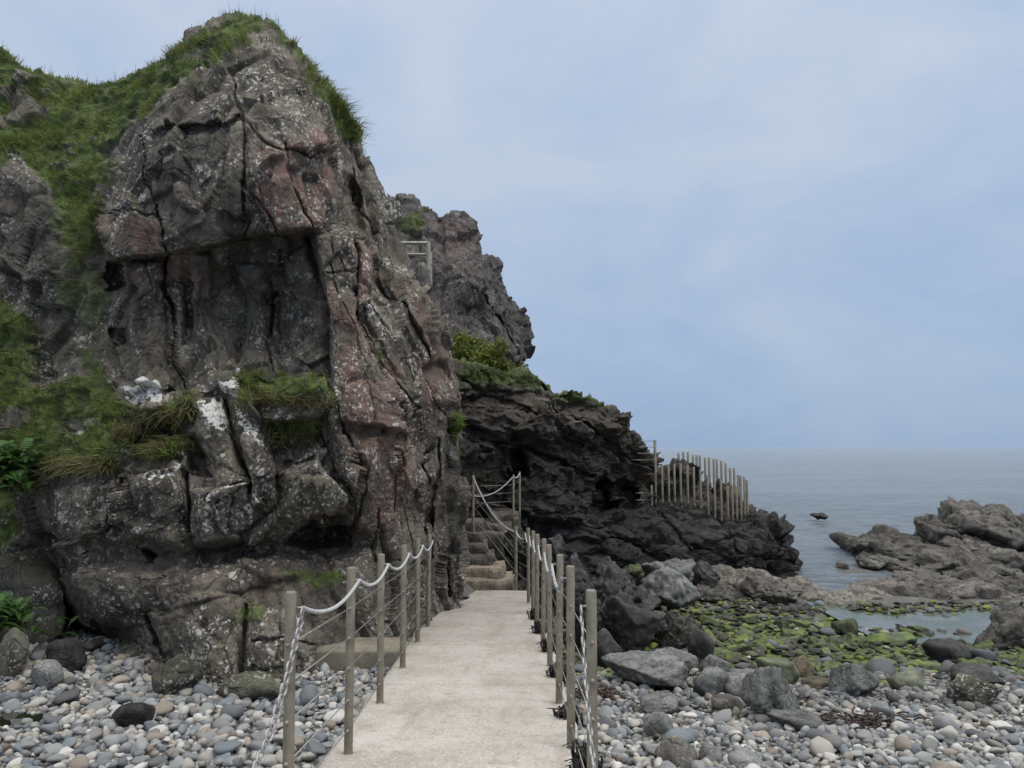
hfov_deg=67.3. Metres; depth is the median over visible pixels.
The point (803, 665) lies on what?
boulder
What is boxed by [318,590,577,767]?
concrete path
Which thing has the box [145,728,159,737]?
cobble
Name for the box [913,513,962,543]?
rock
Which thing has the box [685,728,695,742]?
cobble
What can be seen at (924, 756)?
cobble
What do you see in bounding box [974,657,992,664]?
weedy stone
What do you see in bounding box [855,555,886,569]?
rock
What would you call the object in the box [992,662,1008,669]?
weedy stone
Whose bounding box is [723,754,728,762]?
cobble
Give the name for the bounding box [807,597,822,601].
weedy stone
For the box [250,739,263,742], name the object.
cobble
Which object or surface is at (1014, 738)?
cobble
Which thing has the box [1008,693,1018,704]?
cobble
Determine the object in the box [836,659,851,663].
weedy stone
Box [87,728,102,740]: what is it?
cobble
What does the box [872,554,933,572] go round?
rock
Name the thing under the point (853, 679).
boulder
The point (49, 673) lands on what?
boulder
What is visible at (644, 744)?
cobble
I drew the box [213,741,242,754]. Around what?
cobble
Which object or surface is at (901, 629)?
weedy stone
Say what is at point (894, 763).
cobble
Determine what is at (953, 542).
rock
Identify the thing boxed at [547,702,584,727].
seaweed
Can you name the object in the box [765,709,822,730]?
boulder
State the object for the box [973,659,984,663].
weedy stone
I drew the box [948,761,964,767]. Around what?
cobble
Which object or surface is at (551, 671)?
seaweed
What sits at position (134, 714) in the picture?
boulder
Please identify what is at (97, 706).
cobble
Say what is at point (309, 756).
cobble
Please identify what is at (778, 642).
weedy stone
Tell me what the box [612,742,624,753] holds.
cobble
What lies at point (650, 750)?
cobble
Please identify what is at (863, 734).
cobble
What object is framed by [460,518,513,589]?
stone steps
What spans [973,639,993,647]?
weedy stone
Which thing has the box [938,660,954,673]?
cobble
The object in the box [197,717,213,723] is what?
cobble
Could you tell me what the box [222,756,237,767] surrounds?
cobble
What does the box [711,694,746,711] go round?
boulder
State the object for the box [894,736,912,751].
cobble
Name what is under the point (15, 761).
cobble
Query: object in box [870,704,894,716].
cobble
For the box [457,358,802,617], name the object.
headland cliff
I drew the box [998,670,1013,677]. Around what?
cobble
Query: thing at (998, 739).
cobble
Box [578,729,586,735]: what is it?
cobble
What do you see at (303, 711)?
cobble
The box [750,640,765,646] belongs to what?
weedy stone
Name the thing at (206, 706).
cobble
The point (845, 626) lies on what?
boulder
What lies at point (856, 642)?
weedy stone
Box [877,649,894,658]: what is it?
weedy stone
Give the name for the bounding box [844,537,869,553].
rock
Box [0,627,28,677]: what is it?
boulder
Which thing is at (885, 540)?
rock
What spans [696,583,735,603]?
rock
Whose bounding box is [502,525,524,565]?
rock
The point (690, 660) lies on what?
boulder
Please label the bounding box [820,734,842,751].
cobble
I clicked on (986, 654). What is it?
cobble
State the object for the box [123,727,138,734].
cobble
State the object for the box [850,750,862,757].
cobble
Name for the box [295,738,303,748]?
cobble
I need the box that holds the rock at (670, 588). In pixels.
[640,567,699,610]
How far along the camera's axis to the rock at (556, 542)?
12.73 m
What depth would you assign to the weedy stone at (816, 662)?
9.98 m
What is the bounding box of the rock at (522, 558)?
[518,533,541,590]
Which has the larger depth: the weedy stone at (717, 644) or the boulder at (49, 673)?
the weedy stone at (717, 644)
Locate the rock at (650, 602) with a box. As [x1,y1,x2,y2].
[635,584,660,610]
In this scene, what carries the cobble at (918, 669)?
on the beach ground at (821, 616)
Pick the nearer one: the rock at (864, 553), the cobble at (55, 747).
the cobble at (55, 747)
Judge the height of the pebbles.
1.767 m
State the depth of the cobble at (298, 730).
5.14 m
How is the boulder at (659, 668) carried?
on the beach ground at (821, 616)
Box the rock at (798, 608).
[784,603,811,616]
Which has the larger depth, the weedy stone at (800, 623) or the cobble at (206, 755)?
the weedy stone at (800, 623)
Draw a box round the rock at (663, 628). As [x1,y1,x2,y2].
[652,610,668,634]
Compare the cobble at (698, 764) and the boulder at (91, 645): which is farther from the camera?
the boulder at (91, 645)
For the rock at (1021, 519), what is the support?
on the beach ground at (821, 616)
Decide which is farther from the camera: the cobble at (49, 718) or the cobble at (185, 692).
the cobble at (185, 692)
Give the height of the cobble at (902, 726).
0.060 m
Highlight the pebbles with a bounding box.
[0,597,1023,767]
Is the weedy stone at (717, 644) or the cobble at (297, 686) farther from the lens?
the weedy stone at (717, 644)
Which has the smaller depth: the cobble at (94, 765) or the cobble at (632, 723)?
the cobble at (94, 765)
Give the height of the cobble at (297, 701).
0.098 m
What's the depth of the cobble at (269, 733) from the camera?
5.14 m
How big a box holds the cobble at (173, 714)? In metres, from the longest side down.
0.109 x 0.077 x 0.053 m
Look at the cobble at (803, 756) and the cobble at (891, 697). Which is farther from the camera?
the cobble at (891, 697)
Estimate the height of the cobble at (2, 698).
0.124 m
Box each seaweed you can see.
[0,710,78,726]
[527,608,540,619]
[529,620,546,634]
[536,638,555,653]
[545,662,566,683]
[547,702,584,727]
[563,739,605,767]
[564,683,639,702]
[696,656,753,667]
[697,692,813,708]
[820,706,934,729]
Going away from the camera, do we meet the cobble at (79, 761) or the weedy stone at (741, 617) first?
the cobble at (79, 761)
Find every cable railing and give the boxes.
[251,534,433,767]
[471,472,520,522]
[472,475,525,590]
[525,528,597,767]
[637,440,656,505]
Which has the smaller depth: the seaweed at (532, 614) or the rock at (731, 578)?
the seaweed at (532, 614)
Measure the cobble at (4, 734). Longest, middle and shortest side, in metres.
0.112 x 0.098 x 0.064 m
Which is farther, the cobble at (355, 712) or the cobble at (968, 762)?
the cobble at (355, 712)
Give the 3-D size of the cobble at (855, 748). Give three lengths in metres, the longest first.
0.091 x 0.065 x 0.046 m
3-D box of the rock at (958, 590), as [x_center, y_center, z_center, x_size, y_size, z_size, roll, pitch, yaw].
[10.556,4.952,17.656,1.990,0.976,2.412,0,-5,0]
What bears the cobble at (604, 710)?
on the beach ground at (821, 616)
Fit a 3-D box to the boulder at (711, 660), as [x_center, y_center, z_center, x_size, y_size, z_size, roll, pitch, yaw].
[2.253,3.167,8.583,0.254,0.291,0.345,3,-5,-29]
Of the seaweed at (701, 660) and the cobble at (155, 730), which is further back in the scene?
the seaweed at (701, 660)
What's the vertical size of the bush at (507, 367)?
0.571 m
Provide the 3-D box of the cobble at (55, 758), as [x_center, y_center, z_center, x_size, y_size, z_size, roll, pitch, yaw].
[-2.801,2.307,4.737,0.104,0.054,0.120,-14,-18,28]
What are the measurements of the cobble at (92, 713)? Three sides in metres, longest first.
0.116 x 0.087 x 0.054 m
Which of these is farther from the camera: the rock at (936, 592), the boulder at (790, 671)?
the rock at (936, 592)
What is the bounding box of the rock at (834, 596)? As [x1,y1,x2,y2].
[813,589,869,603]
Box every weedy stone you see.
[698,615,720,627]
[709,635,721,642]
[713,648,731,656]
[714,641,725,648]
[725,652,741,659]
[726,644,752,654]
[737,629,754,635]
[738,605,747,609]
[738,615,751,620]
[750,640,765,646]
[752,644,767,653]
[755,636,772,641]
[755,636,784,644]
[774,620,789,628]
[779,628,805,636]
[780,635,801,643]
[788,619,808,627]
[794,651,806,656]
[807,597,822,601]
[807,636,828,643]
[807,642,840,651]
[809,659,821,666]
[810,621,823,627]
[818,660,839,671]
[821,647,831,654]
[827,636,845,644]
[831,653,845,658]
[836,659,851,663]
[843,633,862,642]
[844,655,854,659]
[849,639,869,646]
[852,660,865,665]
[856,599,871,605]
[859,643,869,647]
[869,656,896,663]
[871,653,890,657]
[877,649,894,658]
[889,640,907,647]
[893,653,904,656]
[896,657,906,661]
[898,627,916,635]
[901,659,940,668]
[905,653,919,657]
[906,625,929,631]
[957,658,978,664]
[969,647,990,650]
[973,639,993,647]
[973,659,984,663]
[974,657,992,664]
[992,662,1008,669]
[996,654,1018,658]
[1009,666,1023,671]
[1016,653,1023,669]
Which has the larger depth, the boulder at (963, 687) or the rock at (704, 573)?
the rock at (704, 573)
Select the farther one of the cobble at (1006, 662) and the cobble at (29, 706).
the cobble at (1006, 662)
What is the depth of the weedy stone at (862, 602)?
16.11 m
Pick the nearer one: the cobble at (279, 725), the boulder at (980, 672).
the cobble at (279, 725)
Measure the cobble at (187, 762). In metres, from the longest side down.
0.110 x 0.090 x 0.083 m
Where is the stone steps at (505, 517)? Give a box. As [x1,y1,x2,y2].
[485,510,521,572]
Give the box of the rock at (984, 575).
[949,569,1023,595]
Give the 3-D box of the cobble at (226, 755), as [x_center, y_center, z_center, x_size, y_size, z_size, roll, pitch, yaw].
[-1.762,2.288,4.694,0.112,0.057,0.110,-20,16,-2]
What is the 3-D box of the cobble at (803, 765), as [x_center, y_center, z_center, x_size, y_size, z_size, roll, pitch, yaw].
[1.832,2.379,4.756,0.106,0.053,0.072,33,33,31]
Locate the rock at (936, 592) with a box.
[873,585,951,599]
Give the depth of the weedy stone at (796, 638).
12.00 m
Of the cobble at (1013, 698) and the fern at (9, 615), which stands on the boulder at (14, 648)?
the fern at (9, 615)
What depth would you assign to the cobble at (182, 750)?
4.85 m
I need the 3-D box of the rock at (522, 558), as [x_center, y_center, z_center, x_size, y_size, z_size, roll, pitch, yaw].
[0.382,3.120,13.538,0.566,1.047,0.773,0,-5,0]
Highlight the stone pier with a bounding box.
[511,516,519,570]
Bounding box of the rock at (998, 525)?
[937,496,1023,549]
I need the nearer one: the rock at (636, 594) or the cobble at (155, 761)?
the cobble at (155, 761)
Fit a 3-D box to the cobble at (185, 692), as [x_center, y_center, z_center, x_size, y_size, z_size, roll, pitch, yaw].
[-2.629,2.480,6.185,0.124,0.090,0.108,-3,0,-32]
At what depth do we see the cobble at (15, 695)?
5.96 m
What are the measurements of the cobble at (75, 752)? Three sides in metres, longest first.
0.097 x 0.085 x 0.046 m
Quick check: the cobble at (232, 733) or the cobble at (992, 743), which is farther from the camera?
the cobble at (992, 743)
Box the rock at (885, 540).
[828,524,966,560]
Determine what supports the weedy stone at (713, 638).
on the beach ground at (821, 616)
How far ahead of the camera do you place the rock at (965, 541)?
24.87 m
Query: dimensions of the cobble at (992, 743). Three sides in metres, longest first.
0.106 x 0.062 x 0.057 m
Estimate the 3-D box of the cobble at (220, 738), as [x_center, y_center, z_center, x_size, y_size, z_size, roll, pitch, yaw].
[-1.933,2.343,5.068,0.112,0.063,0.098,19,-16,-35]
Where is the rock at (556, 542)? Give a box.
[539,534,568,606]
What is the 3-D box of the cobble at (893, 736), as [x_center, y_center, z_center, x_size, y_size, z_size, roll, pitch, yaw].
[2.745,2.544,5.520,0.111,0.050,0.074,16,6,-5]
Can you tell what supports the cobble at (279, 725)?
on the beach ground at (821, 616)
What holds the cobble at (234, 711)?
on the beach ground at (821, 616)
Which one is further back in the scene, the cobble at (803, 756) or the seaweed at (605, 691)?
the seaweed at (605, 691)
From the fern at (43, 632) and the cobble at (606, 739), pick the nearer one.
the cobble at (606, 739)
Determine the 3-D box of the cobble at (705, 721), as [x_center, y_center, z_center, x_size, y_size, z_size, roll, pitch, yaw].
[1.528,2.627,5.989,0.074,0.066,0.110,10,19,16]
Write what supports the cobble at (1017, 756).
on the beach ground at (821, 616)
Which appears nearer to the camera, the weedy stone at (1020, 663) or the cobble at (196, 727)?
the cobble at (196, 727)
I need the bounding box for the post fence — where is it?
[650,452,748,523]
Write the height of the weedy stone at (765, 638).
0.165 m
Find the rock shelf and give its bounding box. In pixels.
[1005,551,1023,595]
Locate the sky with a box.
[0,0,1023,446]
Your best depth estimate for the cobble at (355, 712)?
5.65 m
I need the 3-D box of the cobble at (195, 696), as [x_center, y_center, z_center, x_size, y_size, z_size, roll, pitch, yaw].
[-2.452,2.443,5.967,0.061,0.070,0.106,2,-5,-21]
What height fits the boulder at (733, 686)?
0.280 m
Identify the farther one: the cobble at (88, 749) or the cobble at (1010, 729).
the cobble at (1010, 729)
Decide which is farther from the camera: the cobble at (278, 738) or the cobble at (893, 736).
the cobble at (893, 736)
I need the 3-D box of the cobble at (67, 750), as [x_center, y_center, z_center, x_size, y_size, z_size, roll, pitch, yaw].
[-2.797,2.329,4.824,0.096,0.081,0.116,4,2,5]
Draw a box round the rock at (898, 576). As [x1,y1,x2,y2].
[888,570,947,582]
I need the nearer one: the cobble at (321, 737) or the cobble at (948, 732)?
the cobble at (321, 737)
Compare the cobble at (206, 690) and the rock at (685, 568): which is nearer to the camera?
the cobble at (206, 690)
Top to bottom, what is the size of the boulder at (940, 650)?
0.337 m
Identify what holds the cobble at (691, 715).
on the beach ground at (821, 616)
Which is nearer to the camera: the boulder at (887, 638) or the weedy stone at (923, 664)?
the weedy stone at (923, 664)
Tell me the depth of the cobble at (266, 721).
5.40 m
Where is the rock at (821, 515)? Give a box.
[810,512,827,519]
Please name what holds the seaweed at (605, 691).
on the beach ground at (821, 616)
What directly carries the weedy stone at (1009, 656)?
on the beach ground at (821, 616)
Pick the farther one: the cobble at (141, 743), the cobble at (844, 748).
the cobble at (844, 748)
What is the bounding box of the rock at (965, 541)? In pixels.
[962,539,975,544]
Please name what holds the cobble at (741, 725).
on the beach ground at (821, 616)
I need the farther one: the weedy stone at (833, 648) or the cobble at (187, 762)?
the weedy stone at (833, 648)
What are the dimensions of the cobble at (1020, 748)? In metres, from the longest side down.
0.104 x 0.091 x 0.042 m
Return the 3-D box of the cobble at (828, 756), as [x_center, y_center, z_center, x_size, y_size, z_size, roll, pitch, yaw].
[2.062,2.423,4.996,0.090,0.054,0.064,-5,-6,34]
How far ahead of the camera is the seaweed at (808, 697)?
6.89 m
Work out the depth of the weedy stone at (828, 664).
9.39 m
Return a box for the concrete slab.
[315,637,399,672]
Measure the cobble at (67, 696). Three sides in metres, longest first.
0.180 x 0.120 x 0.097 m
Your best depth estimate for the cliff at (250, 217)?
7.91 m
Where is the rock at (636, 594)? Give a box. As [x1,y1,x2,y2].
[596,556,641,603]
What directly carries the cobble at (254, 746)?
on the beach ground at (821, 616)
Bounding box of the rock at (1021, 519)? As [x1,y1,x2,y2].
[1015,513,1023,551]
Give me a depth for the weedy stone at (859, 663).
9.87 m
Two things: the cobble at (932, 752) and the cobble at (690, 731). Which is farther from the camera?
the cobble at (690, 731)
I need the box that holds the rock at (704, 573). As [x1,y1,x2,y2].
[692,560,720,587]
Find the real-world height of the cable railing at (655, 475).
1.714 m
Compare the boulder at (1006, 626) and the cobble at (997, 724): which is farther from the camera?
the boulder at (1006, 626)
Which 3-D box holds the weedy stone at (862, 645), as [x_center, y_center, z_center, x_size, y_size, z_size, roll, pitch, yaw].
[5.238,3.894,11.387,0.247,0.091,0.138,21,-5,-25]
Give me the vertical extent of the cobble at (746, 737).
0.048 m
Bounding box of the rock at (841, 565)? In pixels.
[836,561,848,568]
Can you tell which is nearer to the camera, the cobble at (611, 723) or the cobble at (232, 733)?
the cobble at (232, 733)
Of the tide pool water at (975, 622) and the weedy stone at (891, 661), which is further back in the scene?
the tide pool water at (975, 622)
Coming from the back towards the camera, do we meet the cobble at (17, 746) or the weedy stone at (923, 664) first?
the weedy stone at (923, 664)
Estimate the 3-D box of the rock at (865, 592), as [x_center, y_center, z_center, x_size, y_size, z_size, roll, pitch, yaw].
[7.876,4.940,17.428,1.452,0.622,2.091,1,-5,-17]
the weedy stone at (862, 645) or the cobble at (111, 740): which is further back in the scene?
the weedy stone at (862, 645)
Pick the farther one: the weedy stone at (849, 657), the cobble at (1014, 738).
the weedy stone at (849, 657)
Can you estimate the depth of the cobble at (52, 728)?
5.27 m
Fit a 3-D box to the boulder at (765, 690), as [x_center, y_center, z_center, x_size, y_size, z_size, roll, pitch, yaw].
[2.132,2.560,6.362,0.391,0.498,0.437,3,-6,-33]
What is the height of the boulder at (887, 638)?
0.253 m
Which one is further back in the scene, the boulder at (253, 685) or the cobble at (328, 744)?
the boulder at (253, 685)
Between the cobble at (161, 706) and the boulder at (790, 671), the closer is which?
the cobble at (161, 706)
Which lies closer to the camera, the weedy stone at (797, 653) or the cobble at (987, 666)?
the cobble at (987, 666)
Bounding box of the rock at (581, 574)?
[552,552,590,614]
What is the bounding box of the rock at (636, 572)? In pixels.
[622,563,644,583]
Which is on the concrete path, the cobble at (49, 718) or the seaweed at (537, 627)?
the seaweed at (537, 627)
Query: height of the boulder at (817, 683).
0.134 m
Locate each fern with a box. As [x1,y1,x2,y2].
[0,438,59,497]
[0,591,57,634]
[8,616,78,639]
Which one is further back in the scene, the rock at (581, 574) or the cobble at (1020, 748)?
the rock at (581, 574)
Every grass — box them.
[0,1,465,619]
[398,208,605,405]
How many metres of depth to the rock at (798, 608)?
15.71 m
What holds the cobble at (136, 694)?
on the beach ground at (821, 616)
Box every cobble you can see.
[0,693,6,703]
[0,731,16,739]
[0,743,10,751]
[2,698,21,711]
[5,683,23,692]
[6,692,20,700]
[6,757,22,766]
[13,741,23,751]
[20,692,34,700]
[20,739,36,750]
[20,757,33,765]
[21,702,39,710]
[30,697,47,704]
[38,752,53,760]
[40,723,59,733]
[42,713,60,723]
[44,743,63,753]
[46,754,67,763]
[51,707,66,713]
[54,689,79,705]
[58,746,73,755]
[60,714,71,725]
[62,737,76,747]
[68,754,88,767]
[71,748,83,755]
[75,729,85,736]
[77,741,93,748]
[82,745,96,754]
[83,711,96,715]
[86,702,104,710]
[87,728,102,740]
[89,762,98,767]
[93,684,109,691]
[96,751,114,762]
[101,725,109,738]
[102,689,115,694]
[102,734,127,746]
[108,704,120,711]
[108,709,115,718]
[115,695,132,704]
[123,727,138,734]
[129,693,142,697]
[130,737,147,754]
[131,756,147,764]
[132,697,148,702]
[138,685,149,694]
[143,698,155,703]
[144,721,155,731]
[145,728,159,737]
[146,732,165,742]
[147,756,168,767]
[149,724,168,732]
[154,700,173,715]
[167,719,182,724]
[167,747,180,756]
[168,711,179,718]
[168,755,183,767]
[174,696,188,704]
[175,747,185,754]
[178,688,192,696]
[181,752,197,760]
[181,758,194,767]
[189,706,197,716]
[190,724,201,732]
[192,684,214,696]
[192,693,199,699]
[195,727,211,736]
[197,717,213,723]
[197,732,213,746]
[197,750,214,760]
[198,702,214,714]
[198,724,210,730]
[205,729,217,735]
[212,717,229,728]
[212,735,226,741]
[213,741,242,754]
[214,752,230,760]
[216,696,233,706]
[216,726,234,734]
[219,714,232,722]
[220,704,244,718]
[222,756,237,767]
[227,693,239,700]
[228,730,236,737]
[231,757,242,766]
[249,741,270,750]
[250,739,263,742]
[251,731,263,739]
[259,718,279,727]
[260,754,278,767]
[262,729,277,738]
[272,734,282,743]
[275,721,282,729]
[275,751,294,763]
[295,683,302,690]
[295,690,300,698]
[295,698,299,705]
[295,727,304,734]
[295,733,306,740]
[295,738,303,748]
[297,707,308,715]
[299,684,318,706]
[301,752,317,760]
[306,739,326,755]
[307,702,315,709]
[309,732,328,742]
[317,756,323,765]
[322,742,333,748]
[344,709,358,716]
[354,697,360,708]
[575,664,583,672]
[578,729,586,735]
[598,705,613,716]
[598,716,617,730]
[601,735,613,743]
[609,761,622,767]
[610,740,623,745]
[610,751,622,757]
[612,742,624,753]
[627,719,640,727]
[632,756,642,765]
[641,741,650,749]
[645,746,655,756]
[654,757,662,767]
[662,728,691,742]
[682,712,697,719]
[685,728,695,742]
[691,760,706,767]
[703,716,710,724]
[704,754,716,761]
[711,709,731,722]
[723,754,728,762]
[729,733,742,741]
[732,723,744,729]
[734,663,750,668]
[743,734,755,741]
[750,722,767,731]
[754,714,772,723]
[754,730,770,739]
[765,722,773,731]
[768,728,783,737]
[784,724,796,732]
[797,751,812,761]
[798,732,805,738]
[799,762,811,767]
[805,728,829,738]
[809,736,834,756]
[817,627,835,636]
[818,657,831,663]
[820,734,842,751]
[822,752,836,761]
[840,744,849,754]
[842,759,857,767]
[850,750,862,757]
[852,747,864,756]
[856,729,872,738]
[864,749,875,755]
[865,659,895,675]
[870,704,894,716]
[872,700,888,706]
[875,749,886,758]
[884,690,902,702]
[885,762,899,767]
[887,734,897,739]
[888,761,899,766]
[890,721,909,731]
[891,716,904,722]
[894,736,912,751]
[897,756,918,765]
[898,666,916,672]
[907,734,923,741]
[909,692,924,700]
[911,743,922,754]
[913,667,922,672]
[914,751,932,762]
[920,737,937,751]
[926,748,936,756]
[931,715,960,730]
[937,725,959,740]
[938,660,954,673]
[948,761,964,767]
[962,760,974,767]
[962,764,972,767]
[970,648,995,660]
[979,664,990,669]
[980,719,996,729]
[986,739,1002,747]
[988,758,1007,765]
[989,720,1012,728]
[989,747,1004,753]
[990,666,1007,671]
[995,736,1009,742]
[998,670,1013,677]
[998,726,1015,732]
[1001,659,1011,666]
[1006,733,1019,744]
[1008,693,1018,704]
[1008,752,1023,760]
[1013,745,1023,753]
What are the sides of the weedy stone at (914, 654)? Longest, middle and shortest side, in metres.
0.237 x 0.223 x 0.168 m
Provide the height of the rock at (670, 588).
0.927 m
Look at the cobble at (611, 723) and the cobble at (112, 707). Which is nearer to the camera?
the cobble at (112, 707)
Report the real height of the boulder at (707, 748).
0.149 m
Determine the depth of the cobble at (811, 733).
5.40 m
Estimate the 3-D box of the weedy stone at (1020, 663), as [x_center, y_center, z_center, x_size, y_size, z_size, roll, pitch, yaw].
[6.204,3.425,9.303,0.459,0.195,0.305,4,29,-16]
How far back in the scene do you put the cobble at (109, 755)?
4.71 m
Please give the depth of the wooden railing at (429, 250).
19.31 m
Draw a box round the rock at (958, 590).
[916,578,1023,600]
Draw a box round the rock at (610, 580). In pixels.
[590,563,634,630]
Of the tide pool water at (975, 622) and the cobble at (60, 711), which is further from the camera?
the tide pool water at (975, 622)
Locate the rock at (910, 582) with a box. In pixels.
[905,574,952,587]
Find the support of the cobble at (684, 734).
on the beach ground at (821, 616)
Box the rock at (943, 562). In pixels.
[915,548,1015,576]
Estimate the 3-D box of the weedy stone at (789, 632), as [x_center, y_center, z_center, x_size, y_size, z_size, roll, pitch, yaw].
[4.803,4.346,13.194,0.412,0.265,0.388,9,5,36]
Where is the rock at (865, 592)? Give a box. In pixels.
[843,582,893,600]
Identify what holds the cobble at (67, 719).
on the beach ground at (821, 616)
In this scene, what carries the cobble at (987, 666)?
on the beach ground at (821, 616)
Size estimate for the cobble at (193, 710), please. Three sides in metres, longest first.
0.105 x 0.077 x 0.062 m
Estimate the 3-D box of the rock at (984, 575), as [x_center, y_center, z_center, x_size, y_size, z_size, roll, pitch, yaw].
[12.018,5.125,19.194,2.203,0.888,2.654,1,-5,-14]
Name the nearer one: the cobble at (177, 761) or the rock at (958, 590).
the cobble at (177, 761)
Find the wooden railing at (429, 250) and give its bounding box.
[401,241,433,281]
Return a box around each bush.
[446,409,464,445]
[451,329,509,367]
[492,358,528,371]
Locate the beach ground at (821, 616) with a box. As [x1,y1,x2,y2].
[0,569,1023,767]
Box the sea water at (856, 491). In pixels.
[648,447,1023,591]
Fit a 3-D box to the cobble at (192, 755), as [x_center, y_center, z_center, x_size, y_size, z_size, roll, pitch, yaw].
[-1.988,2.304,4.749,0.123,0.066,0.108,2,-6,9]
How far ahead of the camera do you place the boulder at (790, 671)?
7.90 m
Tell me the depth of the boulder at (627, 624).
10.44 m
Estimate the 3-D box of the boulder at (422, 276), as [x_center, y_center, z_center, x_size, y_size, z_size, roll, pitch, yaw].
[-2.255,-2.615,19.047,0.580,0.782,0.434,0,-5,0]
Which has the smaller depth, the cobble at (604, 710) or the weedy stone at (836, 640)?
the cobble at (604, 710)
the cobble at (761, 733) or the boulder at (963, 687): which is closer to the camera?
the cobble at (761, 733)
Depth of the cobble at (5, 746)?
4.94 m
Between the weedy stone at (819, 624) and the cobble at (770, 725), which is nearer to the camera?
the cobble at (770, 725)
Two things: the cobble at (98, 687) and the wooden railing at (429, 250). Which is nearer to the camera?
the cobble at (98, 687)
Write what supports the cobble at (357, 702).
on the beach ground at (821, 616)
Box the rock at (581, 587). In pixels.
[563,581,608,645]
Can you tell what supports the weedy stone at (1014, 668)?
on the beach ground at (821, 616)
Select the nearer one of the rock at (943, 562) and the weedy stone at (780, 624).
the weedy stone at (780, 624)
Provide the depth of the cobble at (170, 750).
4.82 m
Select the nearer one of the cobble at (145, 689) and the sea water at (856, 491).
the cobble at (145, 689)
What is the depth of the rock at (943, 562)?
21.46 m
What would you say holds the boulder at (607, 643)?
on the beach ground at (821, 616)
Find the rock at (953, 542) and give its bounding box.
[934,534,1023,556]
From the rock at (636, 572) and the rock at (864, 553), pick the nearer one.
the rock at (636, 572)
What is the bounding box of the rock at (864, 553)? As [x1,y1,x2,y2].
[854,551,872,557]
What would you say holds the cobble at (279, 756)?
on the beach ground at (821, 616)
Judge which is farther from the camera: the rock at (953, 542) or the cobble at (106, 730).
the rock at (953, 542)
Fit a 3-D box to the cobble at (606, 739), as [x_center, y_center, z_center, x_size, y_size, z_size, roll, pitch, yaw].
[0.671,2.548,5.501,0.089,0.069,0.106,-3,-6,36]
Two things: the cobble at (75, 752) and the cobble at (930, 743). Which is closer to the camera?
the cobble at (75, 752)
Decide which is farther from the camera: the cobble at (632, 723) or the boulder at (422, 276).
the boulder at (422, 276)
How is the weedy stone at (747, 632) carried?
on the beach ground at (821, 616)
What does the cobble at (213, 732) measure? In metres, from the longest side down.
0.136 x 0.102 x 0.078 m
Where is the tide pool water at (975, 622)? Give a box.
[806,602,991,643]
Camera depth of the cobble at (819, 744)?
5.12 m
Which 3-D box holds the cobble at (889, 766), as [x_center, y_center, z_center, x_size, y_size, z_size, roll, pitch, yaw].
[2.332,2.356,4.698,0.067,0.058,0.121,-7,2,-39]
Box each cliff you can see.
[0,11,470,684]
[387,193,534,366]
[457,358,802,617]
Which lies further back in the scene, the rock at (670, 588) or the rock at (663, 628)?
the rock at (670, 588)
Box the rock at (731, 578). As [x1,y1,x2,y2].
[711,564,782,599]
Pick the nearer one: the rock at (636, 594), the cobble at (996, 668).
the cobble at (996, 668)
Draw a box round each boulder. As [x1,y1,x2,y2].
[0,546,65,643]
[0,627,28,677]
[28,643,46,659]
[30,659,63,689]
[45,637,86,672]
[83,638,107,652]
[110,641,143,656]
[112,702,155,727]
[144,661,163,674]
[151,654,203,694]
[216,671,283,700]
[414,262,431,291]
[597,595,662,652]
[597,628,622,668]
[601,649,687,688]
[640,692,680,713]
[643,711,672,739]
[654,612,703,649]
[654,647,697,673]
[655,735,697,767]
[687,629,714,660]
[692,666,729,695]
[697,654,732,671]
[698,741,722,762]
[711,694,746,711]
[724,668,753,695]
[727,748,767,767]
[740,666,800,713]
[755,657,799,684]
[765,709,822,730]
[791,655,813,677]
[801,675,829,690]
[828,663,878,696]
[831,618,858,636]
[867,632,917,644]
[885,669,927,689]
[922,638,970,662]
[946,673,1001,706]
[950,662,1005,683]
[972,599,1023,648]
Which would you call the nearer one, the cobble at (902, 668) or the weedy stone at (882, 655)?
the cobble at (902, 668)
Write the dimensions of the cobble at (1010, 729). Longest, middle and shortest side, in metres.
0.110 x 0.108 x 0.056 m
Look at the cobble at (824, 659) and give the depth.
10.12 m
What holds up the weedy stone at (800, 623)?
on the beach ground at (821, 616)
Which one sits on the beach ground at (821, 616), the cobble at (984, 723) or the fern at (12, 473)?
the cobble at (984, 723)
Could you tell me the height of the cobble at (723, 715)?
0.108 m
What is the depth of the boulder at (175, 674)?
6.13 m
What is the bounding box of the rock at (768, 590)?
[740,575,804,604]
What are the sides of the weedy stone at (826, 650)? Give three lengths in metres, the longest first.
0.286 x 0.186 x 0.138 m
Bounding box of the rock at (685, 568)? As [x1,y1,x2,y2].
[641,558,695,582]
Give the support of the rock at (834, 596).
on the beach ground at (821, 616)
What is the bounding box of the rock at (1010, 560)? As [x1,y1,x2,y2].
[972,550,1023,572]
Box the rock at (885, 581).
[857,577,912,587]
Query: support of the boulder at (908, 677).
on the beach ground at (821, 616)
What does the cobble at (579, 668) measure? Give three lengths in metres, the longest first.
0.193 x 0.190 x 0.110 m
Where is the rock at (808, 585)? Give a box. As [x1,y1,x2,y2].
[782,575,829,599]
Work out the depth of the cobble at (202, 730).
5.19 m
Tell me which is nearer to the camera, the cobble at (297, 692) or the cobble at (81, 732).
the cobble at (81, 732)

